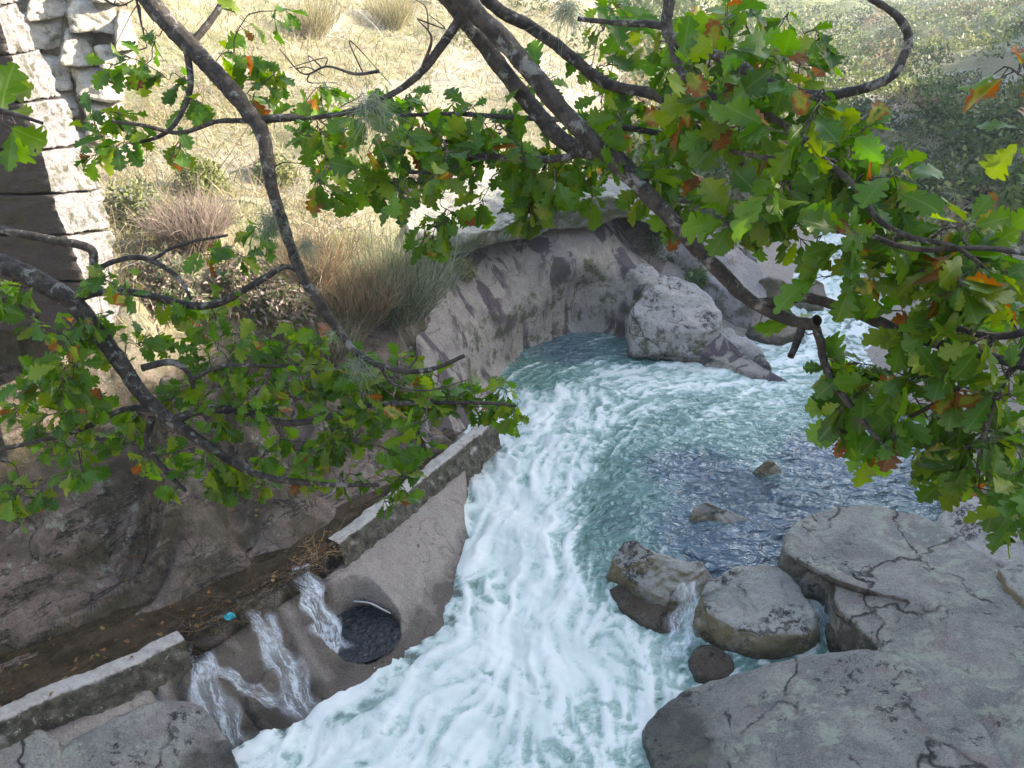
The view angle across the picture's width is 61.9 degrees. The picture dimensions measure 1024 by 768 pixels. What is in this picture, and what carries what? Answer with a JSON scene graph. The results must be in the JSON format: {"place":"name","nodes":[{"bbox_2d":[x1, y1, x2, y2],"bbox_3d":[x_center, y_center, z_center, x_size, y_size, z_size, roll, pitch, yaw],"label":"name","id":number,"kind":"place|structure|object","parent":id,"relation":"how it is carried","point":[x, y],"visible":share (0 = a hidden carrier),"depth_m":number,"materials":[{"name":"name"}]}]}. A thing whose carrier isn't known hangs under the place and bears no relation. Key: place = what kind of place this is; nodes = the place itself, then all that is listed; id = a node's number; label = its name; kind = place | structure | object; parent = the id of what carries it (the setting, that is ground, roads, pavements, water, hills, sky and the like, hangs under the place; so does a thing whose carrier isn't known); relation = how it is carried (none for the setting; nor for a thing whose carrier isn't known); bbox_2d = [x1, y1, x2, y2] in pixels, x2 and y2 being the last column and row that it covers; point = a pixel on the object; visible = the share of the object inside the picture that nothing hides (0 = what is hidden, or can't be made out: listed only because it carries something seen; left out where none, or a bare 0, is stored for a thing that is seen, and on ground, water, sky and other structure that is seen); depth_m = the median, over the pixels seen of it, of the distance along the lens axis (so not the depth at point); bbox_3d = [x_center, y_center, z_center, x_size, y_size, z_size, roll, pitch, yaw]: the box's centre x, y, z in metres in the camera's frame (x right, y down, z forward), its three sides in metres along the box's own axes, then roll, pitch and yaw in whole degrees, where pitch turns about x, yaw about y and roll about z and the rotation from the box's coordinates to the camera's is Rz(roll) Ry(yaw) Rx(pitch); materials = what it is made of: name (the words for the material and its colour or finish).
{"place":"outdoors","nodes":[
{"label":"outdoors","id":0,"kind":"place"},
{"bbox_2d":[0,427,465,706],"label":"canal water","id":1,"kind":"structure","parent":0,"point":[49,662],"depth_m":10.11,"materials":[{"name":"brown liquid"}]},
{"bbox_2d":[0,0,1023,749],"bbox_3d":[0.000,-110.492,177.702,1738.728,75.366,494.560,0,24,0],"label":"ground","id":2,"kind":"structure","parent":0,"point":[58,568],"depth_m":11.38,"materials":[{"name":"beige soil"}]},
{"bbox_2d":[0,62,47,171],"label":"oak branch","id":3,"kind":"object","parent":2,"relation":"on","point":[14,83],"visible":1,"depth_m":1.77,"materials":[{"name":"green plant"}]},
{"bbox_2d":[0,730,62,767],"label":"boulder","id":4,"kind":"object","parent":2,"relation":"on","point":[38,749],"visible":0.88,"depth_m":8.53,"materials":[{"name":"stone"}]},
{"bbox_2d":[0,0,119,331],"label":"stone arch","id":5,"kind":"structure","parent":2,"relation":"on","point":[53,191],"depth_m":9.39,"materials":[{"name":"grey stone"}]},
{"bbox_2d":[13,0,137,154],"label":"stone wall","id":6,"kind":"structure","parent":2,"relation":"on","point":[67,36],"depth_m":15.83,"materials":[{"name":"grey stone"}]},
{"bbox_2d":[0,631,192,749],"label":"canal wall","id":7,"kind":"structure","parent":2,"relation":"on","point":[112,684],"depth_m":9.03,"materials":[{"name":"concrete"}]},
{"bbox_2d":[101,175,186,239],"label":"shrub","id":8,"kind":"object","parent":2,"relation":"on","point":[130,200],"visible":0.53,"depth_m":13.11,"materials":[{"name":"green plant"}]},
{"bbox_2d":[60,700,238,767],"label":"boulder","id":9,"kind":"object","parent":2,"relation":"on","point":[170,734],"visible":1,"depth_m":8.95,"materials":[{"name":"stone"}]},
{"bbox_2d":[114,233,209,312],"bbox_3d":[-4.871,-1.507,11.654,2.091,1.167,1.274,-16,29,-32],"label":"shrub","id":10,"kind":"object","parent":2,"relation":"on","point":[177,269],"visible":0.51,"depth_m":11.57,"materials":[{"name":"plant"}]},
{"bbox_2d":[110,167,253,254],"bbox_3d":[-4.646,-2.460,12.207,1.876,1.242,1.982,0,24,0],"label":"shrub","id":11,"kind":"object","parent":2,"relation":"on","point":[172,229],"visible":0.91,"depth_m":12.19,"materials":[{"name":"beige plant"}]},
{"bbox_2d":[173,146,237,197],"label":"shrub","id":12,"kind":"object","parent":2,"relation":"on","point":[200,172],"visible":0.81,"depth_m":14.90,"materials":[{"name":"green plant"}]},
{"bbox_2d":[190,657,237,735],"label":"waterfall","id":13,"kind":"structure","parent":2,"relation":"on","point":[222,719],"depth_m":9.52,"materials":[{"name":"white liquid"}]},
{"bbox_2d":[191,615,240,662],"bbox_3d":[-3.558,3.196,10.263,0.391,0.820,0.694,11,26,22],"label":"boulder","id":14,"kind":"object","parent":2,"relation":"on","point":[198,656],"visible":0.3,"depth_m":10.06,"materials":[{"name":"grey stone"}]},
{"bbox_2d":[166,242,281,318],"bbox_3d":[-4.157,-1.663,12.335,1.516,1.321,1.417,-14,28,-29],"label":"shrub","id":15,"kind":"object","parent":2,"relation":"on","point":[238,275],"visible":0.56,"depth_m":12.24,"materials":[{"name":"green plant"}]},
{"bbox_2d":[0,357,475,726],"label":"leaf litter","id":16,"kind":"object","parent":2,"relation":"on","point":[160,633],"visible":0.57,"depth_m":10.19,"materials":[{"name":"brown plant"}]},
{"bbox_2d":[161,548,328,674],"bbox_3d":[-3.184,2.715,10.348,2.211,1.026,1.428,-21,32,-39],"label":"twig pile","id":17,"kind":"object","parent":2,"relation":"on","point":[220,609],"visible":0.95,"depth_m":10.28,"materials":[{"name":"brown wood"}]},
{"bbox_2d":[222,612,236,620],"bbox_3d":[-3.299,2.713,9.964,0.169,0.066,0.112,0,24,0],"label":"plastic scrap","id":18,"kind":"object","parent":17,"relation":"on","point":[228,616],"visible":1,"depth_m":9.96,"materials":[{"name":"teal plastic"}]},
{"bbox_2d":[0,225,528,534],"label":"oak branch","id":19,"kind":"object","parent":2,"relation":"on","point":[70,383],"visible":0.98,"depth_m":3.18,"materials":[{"name":"green plant"}]},
{"bbox_2d":[239,585,289,628],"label":"boulder","id":20,"kind":"object","parent":2,"relation":"on","point":[257,614],"visible":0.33,"depth_m":10.54,"materials":[{"name":"grey stone"}]},
{"bbox_2d":[234,141,298,187],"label":"shrub","id":21,"kind":"object","parent":2,"relation":"on","point":[282,172],"visible":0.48,"depth_m":16.28,"materials":[{"name":"plant"}]},
{"bbox_2d":[69,0,468,403],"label":"oak branch","id":22,"kind":"object","parent":2,"relation":"on","point":[257,117],"visible":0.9,"depth_m":3.09,"materials":[{"name":"green plant"}]},
{"bbox_2d":[255,622,297,707],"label":"waterfall","id":23,"kind":"structure","parent":2,"relation":"on","point":[295,683],"depth_m":10.11,"materials":[{"name":"white liquid"}]},
{"bbox_2d":[242,269,344,334],"bbox_3d":[-3.239,-1.317,12.523,1.412,1.146,1.247,0,24,0],"label":"shrub","id":24,"kind":"object","parent":2,"relation":"on","point":[280,294],"visible":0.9,"depth_m":12.45,"materials":[{"name":"green plant"}]},
{"bbox_2d":[233,203,380,290],"bbox_3d":[-3.166,-2.188,13.073,2.132,1.522,1.989,12,27,25],"label":"shrub","id":25,"kind":"object","parent":2,"relation":"on","point":[332,255],"visible":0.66,"depth_m":13.15,"materials":[{"name":"beige plant"}]},
{"bbox_2d":[270,0,351,38],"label":"shrub","id":26,"kind":"object","parent":2,"relation":"on","point":[316,16],"visible":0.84,"depth_m":26.18,"materials":[{"name":"beige plant"}]},
{"bbox_2d":[292,565,339,645],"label":"waterfall","id":27,"kind":"structure","parent":2,"relation":"on","point":[318,590],"depth_m":10.83,"materials":[{"name":"white liquid"}]},
{"bbox_2d":[275,293,384,364],"bbox_3d":[-2.769,-0.905,12.909,1.628,1.188,1.694,0,24,0],"label":"shrub","id":28,"kind":"object","parent":2,"relation":"on","point":[336,355],"visible":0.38,"depth_m":12.80,"materials":[{"name":"green plant"}]},
{"bbox_2d":[319,606,401,663],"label":"hole water","id":29,"kind":"structure","parent":2,"relation":"in","point":[367,634],"depth_m":10.96,"materials":[{"name":"grey liquid"}]},
{"bbox_2d":[353,600,390,613],"bbox_3d":[-1.857,2.941,11.329,0.611,0.054,0.054,11,26,22],"label":"stick","id":30,"kind":"object","parent":29,"relation":"on","point":[375,605],"visible":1,"depth_m":11.33,"materials":[{"name":"grey wood"}]},
{"bbox_2d":[298,231,422,333],"bbox_3d":[-2.626,-1.587,13.469,2.582,1.655,2.498,0,24,0],"label":"shrub","id":31,"kind":"object","parent":2,"relation":"on","point":[363,306],"visible":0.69,"depth_m":13.42,"materials":[{"name":"green plant"}]},
{"bbox_2d":[361,0,424,29],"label":"shrub","id":32,"kind":"object","parent":2,"relation":"on","point":[398,9],"visible":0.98,"depth_m":29.44,"materials":[{"name":"beige plant"}]},
{"bbox_2d":[294,196,494,330],"bbox_3d":[-2.067,-2.018,14.223,3.604,2.307,3.737,0,24,0],"label":"shrub","id":33,"kind":"object","parent":2,"relation":"on","point":[420,285],"visible":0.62,"depth_m":14.22,"materials":[{"name":"green plant"}]},
{"bbox_2d":[388,174,425,201],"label":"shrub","id":34,"kind":"object","parent":2,"relation":"on","point":[414,176],"visible":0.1,"depth_m":17.50,"materials":[{"name":"beige plant"}]},
{"bbox_2d":[326,424,501,569],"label":"canal wall","id":35,"kind":"structure","parent":2,"relation":"on","point":[370,528],"depth_m":12.80,"materials":[{"name":"concrete"}]},
{"bbox_2d":[282,519,362,595],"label":"root tuft","id":36,"kind":"object","parent":35,"relation":"on","point":[327,552],"visible":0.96,"depth_m":11.07,"materials":[{"name":"brown plant"}]},
{"bbox_2d":[405,166,655,254],"bbox_3d":[0.629,-4.144,19.715,8.509,1.431,3.863,-16,29,-32],"label":"boulder","id":37,"kind":"object","parent":2,"relation":"on","point":[494,203],"visible":0.18,"depth_m":18.07,"materials":[{"name":"stone"}]},
{"bbox_2d":[55,0,1023,372],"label":"grass","id":38,"kind":"structure","parent":2,"relation":"on","point":[309,42],"depth_m":19.90,"materials":[{"name":"beige plant"}]},
{"bbox_2d":[415,218,786,448],"bbox_3d":[0.598,-1.454,18.299,8.444,3.380,7.779,-12,27,-25],"label":"rock face","id":39,"kind":"object","parent":2,"relation":"on","point":[546,286],"visible":0.48,"depth_m":18.52},
{"bbox_2d":[454,248,487,284],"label":"shrub","id":40,"kind":"object","parent":39,"relation":"on","point":[470,266],"visible":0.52,"depth_m":17.21,"materials":[{"name":"green plant"}]},
{"bbox_2d":[635,263,658,282],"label":"boulder","id":41,"kind":"object","parent":39,"relation":"on","point":[644,268],"visible":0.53,"depth_m":19.40,"materials":[{"name":"stone"}]},
{"bbox_2d":[626,285,722,360],"bbox_3d":[3.535,-1.343,18.293,2.150,1.380,1.188,0,24,0],"label":"boulder","id":42,"kind":"object","parent":39,"relation":"on","point":[664,322],"visible":0.94,"depth_m":18.08,"materials":[{"name":"stone"}]},
{"bbox_2d":[638,224,664,255],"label":"shrub","id":43,"kind":"object","parent":2,"relation":"on","point":[653,236],"visible":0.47,"depth_m":20.71,"materials":[{"name":"green plant"}]},
{"bbox_2d":[654,209,683,260],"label":"boulder","id":44,"kind":"object","parent":2,"relation":"on","point":[672,255],"visible":0.15,"depth_m":20.67,"materials":[{"name":"stone"}]},
{"bbox_2d":[659,275,714,303],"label":"boulder","id":45,"kind":"object","parent":2,"relation":"on","point":[671,283],"visible":0.27,"depth_m":19.46,"materials":[{"name":"stone"}]},
{"bbox_2d":[684,264,711,288],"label":"shrub","id":46,"kind":"object","parent":2,"relation":"on","point":[694,276],"visible":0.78,"depth_m":20.31,"materials":[{"name":"green plant"}]},
{"bbox_2d":[682,177,714,214],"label":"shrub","id":47,"kind":"object","parent":2,"relation":"on","point":[709,209],"visible":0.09,"depth_m":23.12,"materials":[{"name":"green plant"}]},
{"bbox_2d":[672,232,766,328],"bbox_3d":[5.179,-2.638,20.485,1.808,1.998,2.767,-17,29,-34],"label":"boulder","id":48,"kind":"object","parent":2,"relation":"on","point":[746,271],"visible":0.38,"depth_m":20.19,"materials":[{"name":"stone"}]},
{"bbox_2d":[710,173,755,223],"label":"shrub","id":49,"kind":"object","parent":2,"relation":"on","point":[731,207],"visible":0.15,"depth_m":23.73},
{"bbox_2d":[452,0,1023,245],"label":"scrub","id":50,"kind":"object","parent":2,"relation":"on","point":[1009,192],"visible":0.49,"depth_m":36.29,"materials":[{"name":"plant"}]},
{"bbox_2d":[721,327,771,371],"bbox_3d":[4.932,-0.575,18.040,1.416,0.983,0.523,20,31,37],"label":"boulder","id":51,"kind":"object","parent":2,"relation":"on","point":[751,350],"visible":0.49,"depth_m":17.91,"materials":[{"name":"stone"}]},
{"bbox_2d":[737,246,757,262],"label":"boulder","id":52,"kind":"object","parent":2,"relation":"on","point":[749,255],"visible":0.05,"depth_m":20.94,"materials":[{"name":"stone"}]},
{"bbox_2d":[758,276,786,296],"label":"boulder","id":53,"kind":"object","parent":2,"relation":"on","point":[770,285],"visible":0.37,"depth_m":20.07,"materials":[{"name":"grey stone"}]},
{"bbox_2d":[642,649,1006,767],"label":"rock slab","id":54,"kind":"object","parent":2,"relation":"on","point":[864,708],"visible":0.99,"depth_m":8.96,"materials":[{"name":"stone"}]},
{"bbox_2d":[825,622,844,652],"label":"boulder","id":55,"kind":"object","parent":2,"relation":"on","point":[832,641],"visible":0.06,"depth_m":10.45,"materials":[{"name":"grey stone"}]},
{"bbox_2d":[778,504,1023,767],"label":"rock slab","id":56,"kind":"object","parent":2,"relation":"on","point":[936,600],"visible":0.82,"depth_m":10.13,"materials":[{"name":"stone"}]},
{"bbox_2d":[996,558,1023,608],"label":"boulder","id":57,"kind":"object","parent":56,"relation":"on","point":[1010,577],"visible":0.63,"depth_m":10.06,"materials":[{"name":"stone"}]},
{"bbox_2d":[232,187,976,767],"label":"water","id":58,"kind":"structure","parent":0,"point":[554,657],"depth_m":12.44,"materials":[{"name":"white liquid"}]},
{"bbox_2d":[248,289,825,746],"bbox_3d":[4.434,-0.865,18.574,6.778,1.651,27.295,11,26,23],"label":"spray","id":59,"kind":"object","parent":58,"relation":"on","point":[496,519],"visible":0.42,"depth_m":12.71,"materials":[{"name":"white liquid"}]},
{"bbox_2d":[610,585,681,633],"bbox_3d":[1.822,3.399,11.645,1.150,1.138,1.540,-11,26,-24],"label":"boulder","id":60,"kind":"object","parent":58,"relation":"in","point":[658,618],"visible":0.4,"depth_m":11.29,"materials":[{"name":"grey stone"}]},
{"bbox_2d":[606,540,712,614],"bbox_3d":[1.944,3.049,11.680,1.860,1.544,1.046,9,25,19],"label":"boulder","id":61,"kind":"object","parent":58,"relation":"in","point":[647,574],"visible":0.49,"depth_m":11.48,"materials":[{"name":"stone"}]},
{"bbox_2d":[688,645,733,683],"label":"boulder","id":62,"kind":"object","parent":58,"relation":"in","point":[705,665],"visible":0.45,"depth_m":10.42,"materials":[{"name":"grey stone"}]},
{"bbox_2d":[688,502,746,523],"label":"boulder","id":63,"kind":"object","parent":58,"relation":"in","point":[706,511],"visible":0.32,"depth_m":12.58,"materials":[{"name":"stone"}]},
{"bbox_2d":[691,564,819,659],"bbox_3d":[3.097,3.282,11.035,1.546,1.532,1.337,0,24,0],"label":"boulder","id":64,"kind":"object","parent":58,"relation":"in","point":[761,611],"visible":0.64,"depth_m":10.67,"materials":[{"name":"stone"}]},
{"bbox_2d":[753,460,781,476],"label":"boulder","id":65,"kind":"object","parent":58,"relation":"in","point":[768,468],"visible":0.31,"depth_m":13.76,"materials":[{"name":"stone"}]},
{"bbox_2d":[746,314,804,345],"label":"boulder","id":66,"kind":"object","parent":58,"relation":"in","point":[784,336],"visible":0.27,"depth_m":19.09,"materials":[{"name":"grey stone"}]},
{"bbox_2d":[791,279,826,311],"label":"boulder","id":67,"kind":"object","parent":58,"relation":"in","point":[818,288],"visible":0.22,"depth_m":20.73,"materials":[{"name":"grey stone"}]},
{"bbox_2d":[938,471,988,500],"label":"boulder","id":68,"kind":"object","parent":58,"relation":"in","point":[984,491],"visible":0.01,"depth_m":12.86,"materials":[{"name":"grey stone"}]},
{"bbox_2d":[935,496,1023,567],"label":"boulder","id":69,"kind":"object","parent":58,"relation":"in","point":[972,535],"visible":0.18,"depth_m":11.21,"materials":[{"name":"stone"}]},
{"bbox_2d":[753,279,1023,558],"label":"oak branch","id":70,"kind":"object","parent":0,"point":[955,476],"visible":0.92,"depth_m":2.10,"materials":[{"name":"green plant"}]},
{"bbox_2d":[279,0,1023,450],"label":"oak branch","id":71,"kind":"object","parent":70,"relation":"on","point":[597,142],"visible":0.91,"depth_m":2.62,"materials":[{"name":"green plant"}]},
{"bbox_2d":[577,0,1023,336],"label":"oak branch","id":72,"kind":"object","parent":70,"relation":"on","point":[974,282],"visible":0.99,"depth_m":2.05,"materials":[{"name":"green plant"}]},
{"bbox_2d":[957,44,1023,180],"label":"oak branch","id":73,"kind":"object","parent":70,"relation":"on","point":[995,166],"visible":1,"depth_m":1.47,"materials":[{"name":"green plant"}]}
]}

